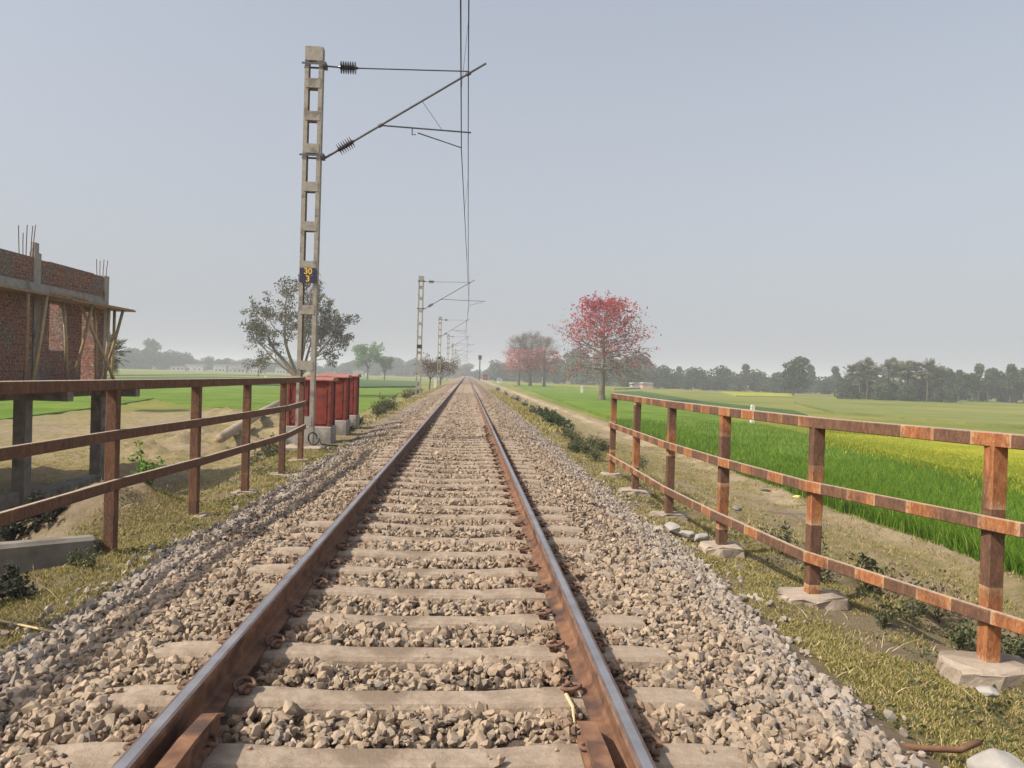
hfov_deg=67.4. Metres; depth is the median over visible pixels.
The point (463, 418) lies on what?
sleeper
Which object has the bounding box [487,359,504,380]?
field tree
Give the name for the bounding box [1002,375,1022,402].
field tree
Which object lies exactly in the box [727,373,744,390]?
field tree
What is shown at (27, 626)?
straw stalk
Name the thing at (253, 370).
village house
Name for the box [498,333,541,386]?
silk cotton tree
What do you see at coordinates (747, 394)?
mustard field
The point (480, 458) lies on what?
sleeper
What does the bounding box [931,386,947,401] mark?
field tree
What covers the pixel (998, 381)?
field tree
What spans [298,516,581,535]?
sleeper
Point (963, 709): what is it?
broad leaf weeds
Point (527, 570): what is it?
sleeper
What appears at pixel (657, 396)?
dark field
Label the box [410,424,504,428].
sleeper
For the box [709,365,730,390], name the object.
field tree
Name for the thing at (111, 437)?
railing fence
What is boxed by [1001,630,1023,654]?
weed
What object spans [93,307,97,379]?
timber prop
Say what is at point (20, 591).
dark plant
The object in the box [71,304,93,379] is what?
timber prop
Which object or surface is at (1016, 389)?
field tree
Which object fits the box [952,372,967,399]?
field tree
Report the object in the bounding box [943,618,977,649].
weed
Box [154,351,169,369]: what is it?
field tree
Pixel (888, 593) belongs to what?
weed
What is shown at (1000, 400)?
field tree
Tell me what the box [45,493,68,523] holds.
dark plant
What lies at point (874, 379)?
fan palm
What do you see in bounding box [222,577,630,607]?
sleeper
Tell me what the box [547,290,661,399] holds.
silk cotton tree
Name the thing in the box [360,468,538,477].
sleeper
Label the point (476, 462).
sleeper
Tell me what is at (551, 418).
shrub
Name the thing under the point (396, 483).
sleeper
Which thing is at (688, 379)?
field tree
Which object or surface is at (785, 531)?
weed
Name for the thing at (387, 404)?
shrub
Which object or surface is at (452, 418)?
sleeper
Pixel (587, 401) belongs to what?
wheat field
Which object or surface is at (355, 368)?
field tree
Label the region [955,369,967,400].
field tree
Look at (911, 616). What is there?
weed
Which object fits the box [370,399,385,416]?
shrub
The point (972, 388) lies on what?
field tree
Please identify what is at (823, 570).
weed
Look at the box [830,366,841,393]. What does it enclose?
field tree
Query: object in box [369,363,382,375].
field tree
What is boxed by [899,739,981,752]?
fallen branch
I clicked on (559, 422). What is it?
shrub
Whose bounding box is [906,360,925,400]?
fan palm
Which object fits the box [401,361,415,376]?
field tree
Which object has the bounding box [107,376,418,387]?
leafy field
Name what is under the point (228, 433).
fallen log
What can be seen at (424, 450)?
sleeper
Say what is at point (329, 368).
field tree
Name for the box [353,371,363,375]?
village house
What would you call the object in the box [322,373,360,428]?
signalling cabinet
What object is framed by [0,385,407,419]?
wheat field
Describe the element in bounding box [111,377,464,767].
rail
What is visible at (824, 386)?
field tree
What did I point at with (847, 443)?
mustard heads
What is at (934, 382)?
fan palm
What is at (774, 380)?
field tree
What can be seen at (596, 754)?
guard rail
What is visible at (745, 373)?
field tree
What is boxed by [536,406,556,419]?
shrub
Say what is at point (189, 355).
field tree
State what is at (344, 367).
field tree
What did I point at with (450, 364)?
scrub tree
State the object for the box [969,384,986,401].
field tree
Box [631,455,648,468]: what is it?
shrub
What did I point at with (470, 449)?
sleeper
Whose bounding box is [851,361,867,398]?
fan palm
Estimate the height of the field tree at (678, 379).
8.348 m
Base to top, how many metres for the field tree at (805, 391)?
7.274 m
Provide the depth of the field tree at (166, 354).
574.13 m
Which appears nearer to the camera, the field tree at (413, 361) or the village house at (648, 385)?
the village house at (648, 385)
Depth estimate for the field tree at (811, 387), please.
345.81 m
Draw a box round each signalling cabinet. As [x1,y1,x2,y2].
[286,376,337,444]
[307,374,352,434]
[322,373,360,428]
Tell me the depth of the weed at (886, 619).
5.92 m
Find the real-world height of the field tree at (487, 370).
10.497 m
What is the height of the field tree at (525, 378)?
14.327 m
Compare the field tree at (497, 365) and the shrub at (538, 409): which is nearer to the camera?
the shrub at (538, 409)
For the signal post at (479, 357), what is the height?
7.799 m
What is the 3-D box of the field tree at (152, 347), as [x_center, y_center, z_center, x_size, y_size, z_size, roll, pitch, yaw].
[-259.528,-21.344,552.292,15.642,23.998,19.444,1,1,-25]
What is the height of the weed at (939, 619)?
0.475 m
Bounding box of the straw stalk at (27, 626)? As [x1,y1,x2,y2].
[0,619,54,632]
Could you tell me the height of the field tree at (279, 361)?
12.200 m
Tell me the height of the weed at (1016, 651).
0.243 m
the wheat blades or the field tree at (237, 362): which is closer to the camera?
the wheat blades
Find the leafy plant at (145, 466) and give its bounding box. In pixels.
[120,440,168,484]
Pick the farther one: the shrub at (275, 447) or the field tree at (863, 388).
the field tree at (863, 388)
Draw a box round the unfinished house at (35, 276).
[0,225,139,501]
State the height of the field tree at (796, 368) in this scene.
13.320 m
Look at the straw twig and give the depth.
3.43 m
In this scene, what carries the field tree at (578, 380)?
on the ground at (70, 424)
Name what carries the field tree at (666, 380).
on the ground at (70, 424)
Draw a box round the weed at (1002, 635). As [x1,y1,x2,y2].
[961,629,1023,653]
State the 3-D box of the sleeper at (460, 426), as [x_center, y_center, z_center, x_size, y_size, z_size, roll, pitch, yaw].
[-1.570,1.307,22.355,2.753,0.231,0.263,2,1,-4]
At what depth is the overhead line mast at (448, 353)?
135.43 m
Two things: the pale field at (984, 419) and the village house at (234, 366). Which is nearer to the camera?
the pale field at (984, 419)
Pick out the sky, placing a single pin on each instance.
(829, 183)
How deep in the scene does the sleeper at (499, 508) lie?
8.66 m
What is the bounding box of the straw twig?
[564,693,574,723]
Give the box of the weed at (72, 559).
[66,547,85,566]
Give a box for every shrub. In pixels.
[250,447,271,465]
[252,432,274,458]
[264,441,287,456]
[349,420,356,433]
[359,415,368,426]
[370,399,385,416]
[376,392,394,412]
[385,396,397,408]
[400,387,412,399]
[521,399,528,405]
[524,403,536,413]
[533,405,547,413]
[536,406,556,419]
[542,410,565,423]
[545,413,574,428]
[556,422,577,435]
[560,426,581,439]
[565,436,584,453]
[568,435,587,445]
[571,431,590,446]
[580,439,594,454]
[583,444,607,460]
[585,432,599,448]
[594,435,608,450]
[596,439,609,452]
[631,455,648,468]
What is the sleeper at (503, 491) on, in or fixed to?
on the ground at (70, 424)
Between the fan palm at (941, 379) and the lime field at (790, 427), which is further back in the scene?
the fan palm at (941, 379)
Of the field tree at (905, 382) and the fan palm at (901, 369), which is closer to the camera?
the fan palm at (901, 369)
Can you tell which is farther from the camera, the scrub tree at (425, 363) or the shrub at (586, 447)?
the scrub tree at (425, 363)
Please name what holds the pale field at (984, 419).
on the ground at (70, 424)
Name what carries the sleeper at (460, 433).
on the ground at (70, 424)
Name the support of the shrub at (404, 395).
on the ground at (70, 424)
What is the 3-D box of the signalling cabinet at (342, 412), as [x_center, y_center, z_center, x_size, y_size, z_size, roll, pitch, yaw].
[-4.860,0.744,20.423,1.080,1.999,0.700,2,1,-3]
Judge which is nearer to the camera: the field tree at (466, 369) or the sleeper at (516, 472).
the sleeper at (516, 472)
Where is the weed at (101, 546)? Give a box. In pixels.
[90,532,105,552]
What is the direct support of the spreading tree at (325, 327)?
on the ground at (70, 424)
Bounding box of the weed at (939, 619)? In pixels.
[889,569,968,622]
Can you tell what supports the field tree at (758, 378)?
on the ground at (70, 424)
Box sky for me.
[0,0,1023,380]
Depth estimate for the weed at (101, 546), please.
6.84 m
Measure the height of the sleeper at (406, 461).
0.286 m
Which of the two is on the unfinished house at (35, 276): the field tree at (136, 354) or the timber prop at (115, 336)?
the timber prop at (115, 336)
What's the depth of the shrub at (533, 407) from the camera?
38.09 m
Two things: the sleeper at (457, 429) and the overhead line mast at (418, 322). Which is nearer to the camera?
the sleeper at (457, 429)
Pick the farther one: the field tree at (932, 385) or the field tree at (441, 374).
the field tree at (441, 374)
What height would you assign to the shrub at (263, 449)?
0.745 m
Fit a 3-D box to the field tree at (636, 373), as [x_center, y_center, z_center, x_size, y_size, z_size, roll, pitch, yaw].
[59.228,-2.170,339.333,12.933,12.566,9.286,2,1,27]
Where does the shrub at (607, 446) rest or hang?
on the ground at (70, 424)
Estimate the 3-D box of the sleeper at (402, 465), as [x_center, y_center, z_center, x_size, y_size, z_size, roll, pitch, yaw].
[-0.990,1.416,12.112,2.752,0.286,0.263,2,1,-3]
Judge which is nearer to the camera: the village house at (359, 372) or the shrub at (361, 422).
the shrub at (361, 422)
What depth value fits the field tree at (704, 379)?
314.64 m
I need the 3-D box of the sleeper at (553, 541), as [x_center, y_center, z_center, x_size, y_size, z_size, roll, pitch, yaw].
[-0.687,1.479,6.981,2.753,0.286,0.263,2,1,-3]
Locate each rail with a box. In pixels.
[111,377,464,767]
[155,713,224,767]
[468,377,656,767]
[577,721,614,767]
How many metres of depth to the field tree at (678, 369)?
337.57 m
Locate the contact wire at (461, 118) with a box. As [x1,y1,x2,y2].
[460,0,468,359]
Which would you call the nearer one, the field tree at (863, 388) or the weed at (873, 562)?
the weed at (873, 562)
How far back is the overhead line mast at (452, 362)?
176.36 m
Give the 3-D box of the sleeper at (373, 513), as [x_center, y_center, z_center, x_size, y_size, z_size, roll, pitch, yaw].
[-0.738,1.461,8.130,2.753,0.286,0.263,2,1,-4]
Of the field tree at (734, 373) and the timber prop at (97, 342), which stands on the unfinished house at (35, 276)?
the timber prop at (97, 342)
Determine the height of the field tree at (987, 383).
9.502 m
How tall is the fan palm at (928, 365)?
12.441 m
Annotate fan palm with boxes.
[107,333,131,375]
[842,364,858,381]
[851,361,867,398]
[860,357,877,399]
[869,366,883,382]
[878,359,899,399]
[884,357,899,382]
[891,360,911,400]
[901,360,917,384]
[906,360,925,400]
[914,370,930,400]
[916,358,942,401]
[926,365,944,401]
[934,365,950,388]
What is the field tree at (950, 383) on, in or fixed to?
on the ground at (70, 424)
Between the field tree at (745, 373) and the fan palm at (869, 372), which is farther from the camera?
the field tree at (745, 373)
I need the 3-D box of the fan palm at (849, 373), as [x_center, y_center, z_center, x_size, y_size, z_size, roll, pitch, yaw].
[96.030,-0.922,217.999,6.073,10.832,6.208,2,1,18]
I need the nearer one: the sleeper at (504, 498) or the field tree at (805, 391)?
the sleeper at (504, 498)
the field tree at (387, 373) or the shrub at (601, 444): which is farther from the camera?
the field tree at (387, 373)
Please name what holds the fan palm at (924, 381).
on the ground at (70, 424)
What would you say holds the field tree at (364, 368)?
on the ground at (70, 424)
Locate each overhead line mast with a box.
[286,46,485,450]
[413,276,484,396]
[437,317,468,386]
[446,334,473,382]
[451,343,464,380]
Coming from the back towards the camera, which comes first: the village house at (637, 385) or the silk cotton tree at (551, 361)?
the village house at (637, 385)
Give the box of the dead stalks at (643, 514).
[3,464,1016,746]
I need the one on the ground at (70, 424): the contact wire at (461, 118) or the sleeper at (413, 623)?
the sleeper at (413, 623)
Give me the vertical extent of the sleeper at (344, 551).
0.286 m
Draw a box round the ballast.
[0,392,948,767]
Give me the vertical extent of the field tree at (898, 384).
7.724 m
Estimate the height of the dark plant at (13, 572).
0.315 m
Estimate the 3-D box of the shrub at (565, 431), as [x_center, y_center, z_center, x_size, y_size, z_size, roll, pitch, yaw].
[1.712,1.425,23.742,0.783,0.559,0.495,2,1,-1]
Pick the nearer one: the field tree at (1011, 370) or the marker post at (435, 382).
the marker post at (435, 382)
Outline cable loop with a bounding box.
[308,432,337,445]
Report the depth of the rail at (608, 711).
3.95 m
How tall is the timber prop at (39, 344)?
2.231 m
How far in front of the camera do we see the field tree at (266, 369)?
630.31 m
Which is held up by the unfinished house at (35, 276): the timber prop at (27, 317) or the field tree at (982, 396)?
the timber prop at (27, 317)
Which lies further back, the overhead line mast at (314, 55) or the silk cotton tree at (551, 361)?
the silk cotton tree at (551, 361)
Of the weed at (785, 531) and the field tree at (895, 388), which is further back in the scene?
the field tree at (895, 388)
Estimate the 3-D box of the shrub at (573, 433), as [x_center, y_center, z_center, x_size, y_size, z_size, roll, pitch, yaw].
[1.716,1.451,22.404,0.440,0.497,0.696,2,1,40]
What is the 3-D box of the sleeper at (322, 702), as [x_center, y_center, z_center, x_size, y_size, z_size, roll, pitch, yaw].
[-0.478,1.519,3.558,2.752,0.286,0.263,2,1,-4]
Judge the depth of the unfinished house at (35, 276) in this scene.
20.51 m
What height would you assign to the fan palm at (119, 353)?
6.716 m
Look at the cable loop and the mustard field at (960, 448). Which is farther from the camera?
the mustard field at (960, 448)
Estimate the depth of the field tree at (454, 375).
610.71 m
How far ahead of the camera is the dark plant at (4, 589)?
5.50 m
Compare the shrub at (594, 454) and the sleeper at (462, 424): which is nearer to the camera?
the shrub at (594, 454)
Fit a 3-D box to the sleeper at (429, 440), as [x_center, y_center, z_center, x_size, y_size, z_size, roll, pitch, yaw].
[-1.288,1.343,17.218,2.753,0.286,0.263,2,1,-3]
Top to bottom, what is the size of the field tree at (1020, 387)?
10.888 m
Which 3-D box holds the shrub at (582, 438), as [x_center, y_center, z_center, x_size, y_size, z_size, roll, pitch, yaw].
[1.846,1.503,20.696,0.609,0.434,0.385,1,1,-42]
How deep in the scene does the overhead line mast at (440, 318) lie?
94.00 m
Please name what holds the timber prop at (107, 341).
on the unfinished house at (35, 276)
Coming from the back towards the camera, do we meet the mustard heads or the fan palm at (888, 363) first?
the fan palm at (888, 363)
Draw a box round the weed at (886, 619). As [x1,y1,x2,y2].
[870,603,900,627]
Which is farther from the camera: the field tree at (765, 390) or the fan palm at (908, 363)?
the field tree at (765, 390)
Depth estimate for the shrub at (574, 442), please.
19.27 m
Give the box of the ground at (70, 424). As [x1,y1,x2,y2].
[0,368,1023,767]
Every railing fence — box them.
[0,377,309,553]
[600,393,1023,690]
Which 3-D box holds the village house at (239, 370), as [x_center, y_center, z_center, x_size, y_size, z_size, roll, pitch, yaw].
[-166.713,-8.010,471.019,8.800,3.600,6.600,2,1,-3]
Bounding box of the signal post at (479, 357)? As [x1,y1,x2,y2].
[478,355,481,379]
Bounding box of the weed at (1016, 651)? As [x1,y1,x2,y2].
[1001,635,1023,657]
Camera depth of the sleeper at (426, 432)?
18.89 m
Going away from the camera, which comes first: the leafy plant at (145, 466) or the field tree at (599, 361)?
the leafy plant at (145, 466)
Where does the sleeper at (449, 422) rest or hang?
on the ground at (70, 424)
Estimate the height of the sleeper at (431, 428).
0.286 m
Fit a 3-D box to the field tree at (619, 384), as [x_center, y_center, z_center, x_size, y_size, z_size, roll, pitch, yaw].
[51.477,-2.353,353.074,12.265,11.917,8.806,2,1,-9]
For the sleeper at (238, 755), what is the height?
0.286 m
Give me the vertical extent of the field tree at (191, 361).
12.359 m
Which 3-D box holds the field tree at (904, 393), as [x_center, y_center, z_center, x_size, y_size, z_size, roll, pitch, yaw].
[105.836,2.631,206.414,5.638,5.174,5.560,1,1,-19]
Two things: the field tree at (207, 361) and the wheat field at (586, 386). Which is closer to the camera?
the wheat field at (586, 386)
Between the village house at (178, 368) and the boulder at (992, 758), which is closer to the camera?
the boulder at (992, 758)
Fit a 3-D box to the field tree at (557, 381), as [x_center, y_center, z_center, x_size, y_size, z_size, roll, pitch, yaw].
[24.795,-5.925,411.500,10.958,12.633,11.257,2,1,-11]
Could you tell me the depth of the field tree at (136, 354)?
530.01 m
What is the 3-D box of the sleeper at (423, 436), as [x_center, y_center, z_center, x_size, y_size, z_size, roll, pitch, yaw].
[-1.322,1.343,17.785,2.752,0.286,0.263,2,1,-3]
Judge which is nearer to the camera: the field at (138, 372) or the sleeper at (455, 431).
the sleeper at (455, 431)
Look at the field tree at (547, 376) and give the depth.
421.65 m
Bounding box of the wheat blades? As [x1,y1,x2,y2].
[616,417,1023,576]
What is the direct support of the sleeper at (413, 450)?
on the ground at (70, 424)
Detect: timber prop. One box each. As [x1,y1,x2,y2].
[23,292,29,380]
[31,296,48,380]
[62,302,68,379]
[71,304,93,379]
[78,304,114,378]
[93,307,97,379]
[101,310,123,379]
[103,308,110,379]
[110,310,115,379]
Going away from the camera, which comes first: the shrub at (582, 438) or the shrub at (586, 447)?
the shrub at (586, 447)
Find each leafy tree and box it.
[351,341,385,378]
[378,356,396,379]
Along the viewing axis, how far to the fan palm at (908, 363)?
212.19 m
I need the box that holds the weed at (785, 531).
[758,514,796,542]
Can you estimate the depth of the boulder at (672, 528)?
8.93 m
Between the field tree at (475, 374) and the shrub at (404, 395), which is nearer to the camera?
the shrub at (404, 395)
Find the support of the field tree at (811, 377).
on the ground at (70, 424)
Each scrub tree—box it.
[412,352,449,388]
[430,356,459,384]
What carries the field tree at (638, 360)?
on the ground at (70, 424)
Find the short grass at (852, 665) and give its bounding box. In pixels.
[0,385,1023,767]
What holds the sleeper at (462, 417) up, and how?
on the ground at (70, 424)
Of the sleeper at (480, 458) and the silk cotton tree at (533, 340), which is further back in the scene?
the silk cotton tree at (533, 340)
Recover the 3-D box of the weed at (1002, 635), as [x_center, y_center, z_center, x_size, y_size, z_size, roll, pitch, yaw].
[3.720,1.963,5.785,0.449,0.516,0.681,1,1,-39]
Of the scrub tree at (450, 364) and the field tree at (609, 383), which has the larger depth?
the field tree at (609, 383)
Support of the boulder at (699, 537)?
on the ground at (70, 424)
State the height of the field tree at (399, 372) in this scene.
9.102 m
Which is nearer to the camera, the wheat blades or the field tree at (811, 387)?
the wheat blades
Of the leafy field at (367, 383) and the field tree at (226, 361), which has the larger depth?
the field tree at (226, 361)
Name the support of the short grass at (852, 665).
on the ground at (70, 424)
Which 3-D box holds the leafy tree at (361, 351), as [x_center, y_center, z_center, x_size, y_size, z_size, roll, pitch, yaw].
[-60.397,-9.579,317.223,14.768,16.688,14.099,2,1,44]
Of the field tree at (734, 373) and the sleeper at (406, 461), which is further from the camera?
the field tree at (734, 373)
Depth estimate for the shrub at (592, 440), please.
22.17 m
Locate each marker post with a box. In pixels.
[434,378,436,387]
[750,405,754,422]
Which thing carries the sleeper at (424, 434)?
on the ground at (70, 424)
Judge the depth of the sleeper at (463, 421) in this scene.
24.57 m
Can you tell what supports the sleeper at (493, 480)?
on the ground at (70, 424)
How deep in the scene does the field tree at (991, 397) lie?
242.17 m
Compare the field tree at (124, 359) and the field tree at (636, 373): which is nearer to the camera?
the field tree at (636, 373)
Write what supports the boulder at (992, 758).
on the ground at (70, 424)
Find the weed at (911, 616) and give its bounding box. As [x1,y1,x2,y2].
[863,579,934,624]
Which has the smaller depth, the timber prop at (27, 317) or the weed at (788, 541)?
the weed at (788, 541)
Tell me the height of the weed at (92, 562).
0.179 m
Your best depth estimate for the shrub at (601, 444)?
19.44 m
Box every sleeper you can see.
[23,732,751,767]
[105,676,705,717]
[149,633,671,670]
[193,604,645,632]
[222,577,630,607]
[246,558,613,582]
[266,542,597,563]
[281,528,587,547]
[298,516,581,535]
[310,506,571,522]
[319,498,564,513]
[328,490,558,504]
[338,484,554,496]
[343,477,547,490]
[350,472,543,483]
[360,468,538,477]
[361,463,535,473]
[367,459,533,469]
[371,456,530,464]
[377,452,528,460]
[378,449,525,456]
[383,446,524,453]
[385,444,520,450]
[392,436,515,443]
[392,439,517,445]
[392,441,518,448]
[396,435,510,440]
[398,433,503,438]
[403,429,510,434]
[404,428,505,432]
[404,431,505,436]
[406,426,508,431]
[410,424,503,427]
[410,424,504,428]
[412,425,505,429]
[415,420,497,422]
[416,419,497,421]
[416,421,497,424]
[418,417,498,419]
[418,422,504,425]
[421,416,495,418]
[422,415,496,417]
[431,407,487,408]
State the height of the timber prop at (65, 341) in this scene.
2.198 m
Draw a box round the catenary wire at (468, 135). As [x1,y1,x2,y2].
[462,0,468,356]
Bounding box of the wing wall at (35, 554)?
[0,535,98,579]
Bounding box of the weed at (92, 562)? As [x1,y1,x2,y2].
[80,548,105,568]
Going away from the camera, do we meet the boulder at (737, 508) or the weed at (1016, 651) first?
the weed at (1016, 651)
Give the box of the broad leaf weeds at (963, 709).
[3,443,1023,755]
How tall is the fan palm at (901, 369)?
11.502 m
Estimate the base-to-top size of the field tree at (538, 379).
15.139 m
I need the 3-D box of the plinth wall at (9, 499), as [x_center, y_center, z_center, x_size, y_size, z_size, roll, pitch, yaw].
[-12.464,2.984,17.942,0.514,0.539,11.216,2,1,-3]
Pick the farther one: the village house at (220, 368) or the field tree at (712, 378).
the village house at (220, 368)
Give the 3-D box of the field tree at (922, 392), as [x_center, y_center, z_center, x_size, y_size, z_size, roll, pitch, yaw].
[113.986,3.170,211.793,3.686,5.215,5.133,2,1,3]
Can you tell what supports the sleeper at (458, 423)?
on the ground at (70, 424)
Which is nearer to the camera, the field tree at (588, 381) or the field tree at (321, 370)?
the field tree at (588, 381)
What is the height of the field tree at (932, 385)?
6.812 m
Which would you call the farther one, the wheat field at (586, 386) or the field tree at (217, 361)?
the field tree at (217, 361)
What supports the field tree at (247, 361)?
on the ground at (70, 424)
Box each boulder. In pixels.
[664,522,680,533]
[679,530,695,537]
[694,533,709,541]
[731,505,741,510]
[966,748,1023,767]
[975,686,999,697]
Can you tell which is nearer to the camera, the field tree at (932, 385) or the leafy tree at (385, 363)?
the field tree at (932, 385)
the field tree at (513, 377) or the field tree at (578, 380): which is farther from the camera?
the field tree at (513, 377)
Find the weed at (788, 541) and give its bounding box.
[774,533,798,555]
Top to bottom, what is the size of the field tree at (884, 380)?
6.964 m
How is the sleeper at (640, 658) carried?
on the ballast
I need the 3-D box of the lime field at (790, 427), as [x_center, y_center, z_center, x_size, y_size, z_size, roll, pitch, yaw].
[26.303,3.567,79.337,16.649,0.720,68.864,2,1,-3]
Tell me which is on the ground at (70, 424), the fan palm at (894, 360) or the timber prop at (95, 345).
the fan palm at (894, 360)
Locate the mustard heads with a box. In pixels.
[825,429,1023,494]
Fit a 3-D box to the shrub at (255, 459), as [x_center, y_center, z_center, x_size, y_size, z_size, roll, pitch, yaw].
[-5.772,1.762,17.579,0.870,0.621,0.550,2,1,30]
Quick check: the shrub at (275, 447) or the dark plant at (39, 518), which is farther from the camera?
the shrub at (275, 447)
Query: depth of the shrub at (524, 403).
47.10 m
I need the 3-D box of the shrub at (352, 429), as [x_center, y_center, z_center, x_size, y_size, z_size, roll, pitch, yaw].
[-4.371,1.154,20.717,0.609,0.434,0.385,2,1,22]
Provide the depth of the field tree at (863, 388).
216.09 m
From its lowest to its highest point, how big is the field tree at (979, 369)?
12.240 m
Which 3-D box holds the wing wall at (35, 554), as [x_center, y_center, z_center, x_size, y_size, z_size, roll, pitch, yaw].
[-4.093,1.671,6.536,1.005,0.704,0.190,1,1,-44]
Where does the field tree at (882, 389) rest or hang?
on the ground at (70, 424)
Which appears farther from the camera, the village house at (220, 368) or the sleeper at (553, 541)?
the village house at (220, 368)
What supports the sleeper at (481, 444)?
on the ground at (70, 424)
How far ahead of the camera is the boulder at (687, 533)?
8.73 m
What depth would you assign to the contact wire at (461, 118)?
13.40 m
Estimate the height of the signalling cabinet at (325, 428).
1.959 m
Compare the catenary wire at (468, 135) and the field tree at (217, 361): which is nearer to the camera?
the catenary wire at (468, 135)
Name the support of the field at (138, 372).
on the ground at (70, 424)
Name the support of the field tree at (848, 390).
on the ground at (70, 424)
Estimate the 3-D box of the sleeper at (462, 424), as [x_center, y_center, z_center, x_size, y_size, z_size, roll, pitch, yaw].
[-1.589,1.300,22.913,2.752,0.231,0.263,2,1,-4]
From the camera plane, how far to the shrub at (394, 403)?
34.38 m
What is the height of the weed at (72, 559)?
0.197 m
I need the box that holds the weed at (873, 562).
[845,552,894,599]
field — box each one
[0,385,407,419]
[107,369,436,379]
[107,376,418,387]
[493,382,639,389]
[512,384,1023,563]
[614,391,807,415]
[712,414,826,434]
[721,392,793,397]
[794,402,1023,429]
[825,433,1023,479]
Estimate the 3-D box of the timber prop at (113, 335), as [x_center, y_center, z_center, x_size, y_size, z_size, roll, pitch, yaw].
[-12.324,-1.193,23.737,0.102,2.212,0.670,1,1,-23]
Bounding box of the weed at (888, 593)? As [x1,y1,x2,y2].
[874,563,912,601]
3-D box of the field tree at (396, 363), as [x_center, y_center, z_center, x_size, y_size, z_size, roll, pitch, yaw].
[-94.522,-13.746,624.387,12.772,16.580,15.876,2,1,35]
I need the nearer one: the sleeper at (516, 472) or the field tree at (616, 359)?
the sleeper at (516, 472)
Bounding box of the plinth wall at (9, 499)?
[0,475,102,511]
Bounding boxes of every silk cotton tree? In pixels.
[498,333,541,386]
[507,330,558,385]
[522,335,563,385]
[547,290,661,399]
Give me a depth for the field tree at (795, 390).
302.17 m
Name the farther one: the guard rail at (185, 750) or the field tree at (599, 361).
the field tree at (599, 361)
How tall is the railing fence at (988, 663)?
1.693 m
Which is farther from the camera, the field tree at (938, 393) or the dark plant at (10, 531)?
the field tree at (938, 393)
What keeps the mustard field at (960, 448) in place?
on the ground at (70, 424)
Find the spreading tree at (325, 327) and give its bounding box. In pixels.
[238,273,361,375]
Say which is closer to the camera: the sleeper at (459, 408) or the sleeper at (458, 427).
the sleeper at (458, 427)
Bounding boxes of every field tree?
[114,347,139,368]
[122,348,144,368]
[135,350,152,368]
[142,338,162,367]
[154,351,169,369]
[161,349,175,369]
[164,351,187,366]
[179,352,192,362]
[184,358,196,363]
[199,356,213,370]
[211,359,223,368]
[221,358,231,364]
[229,361,241,364]
[239,358,253,370]
[263,360,273,371]
[273,359,283,369]
[318,366,325,373]
[324,359,336,372]
[339,362,350,373]
[350,360,362,370]
[362,362,370,374]
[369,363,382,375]
[382,369,393,375]
[390,357,403,373]
[394,368,404,375]
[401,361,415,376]
[408,358,424,374]
[431,360,445,377]
[447,366,457,377]
[456,363,474,377]
[473,369,482,379]
[485,367,493,379]
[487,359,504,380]
[503,365,520,381]
[520,359,534,382]
[527,358,548,382]
[546,358,563,383]
[548,361,564,383]
[558,355,590,384]
[559,348,587,380]
[577,363,599,384]
[592,351,613,380]
[596,365,621,386]
[608,358,624,381]
[612,371,631,386]
[621,351,652,383]
[632,365,660,387]
[641,368,658,386]
[657,365,676,388]
[671,372,680,388]
[675,366,682,387]
[678,366,699,389]
[692,367,713,389]
[708,376,714,389]
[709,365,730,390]
[722,368,735,390]
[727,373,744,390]
[739,364,751,391]
[747,369,767,391]
[759,377,770,391]
[762,372,789,392]
[780,356,811,395]
[786,377,806,392]
[797,383,808,393]
[802,376,820,392]
[805,365,817,393]
[811,376,835,393]
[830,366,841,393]
[832,378,858,398]
[858,379,880,399]
[870,381,893,399]
[876,379,891,398]
[886,378,903,386]
[886,383,898,399]
[895,378,913,385]
[896,384,917,400]
[916,386,932,401]
[922,381,947,400]
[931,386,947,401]
[943,367,962,396]
[943,389,958,402]
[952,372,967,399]
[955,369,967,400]
[959,372,978,401]
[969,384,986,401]
[973,363,984,401]
[979,371,992,401]
[980,378,994,400]
[984,367,1008,401]
[993,385,1008,401]
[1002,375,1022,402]
[1005,363,1021,402]
[1008,369,1020,402]
[1016,367,1023,403]
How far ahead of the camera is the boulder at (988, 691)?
4.43 m
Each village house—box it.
[170,366,188,370]
[185,364,205,370]
[213,364,228,371]
[229,365,243,371]
[232,368,247,372]
[249,366,263,372]
[275,367,287,373]
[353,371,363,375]
[629,382,639,387]
[640,382,652,388]
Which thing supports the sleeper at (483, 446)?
on the ground at (70, 424)
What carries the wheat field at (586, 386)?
on the ground at (70, 424)
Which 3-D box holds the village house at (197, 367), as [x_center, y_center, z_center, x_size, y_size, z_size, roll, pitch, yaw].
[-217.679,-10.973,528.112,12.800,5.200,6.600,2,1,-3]
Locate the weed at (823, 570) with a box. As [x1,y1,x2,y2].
[797,532,844,583]
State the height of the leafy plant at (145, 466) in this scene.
0.595 m
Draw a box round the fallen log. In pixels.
[216,400,279,442]
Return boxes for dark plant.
[0,519,40,541]
[0,560,31,596]
[0,574,17,601]
[5,490,53,532]
[7,576,37,600]
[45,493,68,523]
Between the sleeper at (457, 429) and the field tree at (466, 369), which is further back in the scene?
the field tree at (466, 369)
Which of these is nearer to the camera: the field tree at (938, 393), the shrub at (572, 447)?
the shrub at (572, 447)
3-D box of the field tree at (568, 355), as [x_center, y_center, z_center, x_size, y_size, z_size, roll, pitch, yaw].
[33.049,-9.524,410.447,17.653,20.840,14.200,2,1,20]
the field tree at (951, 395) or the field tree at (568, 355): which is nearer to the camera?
the field tree at (951, 395)
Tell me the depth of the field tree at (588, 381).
389.58 m
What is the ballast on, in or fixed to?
on the ground at (70, 424)

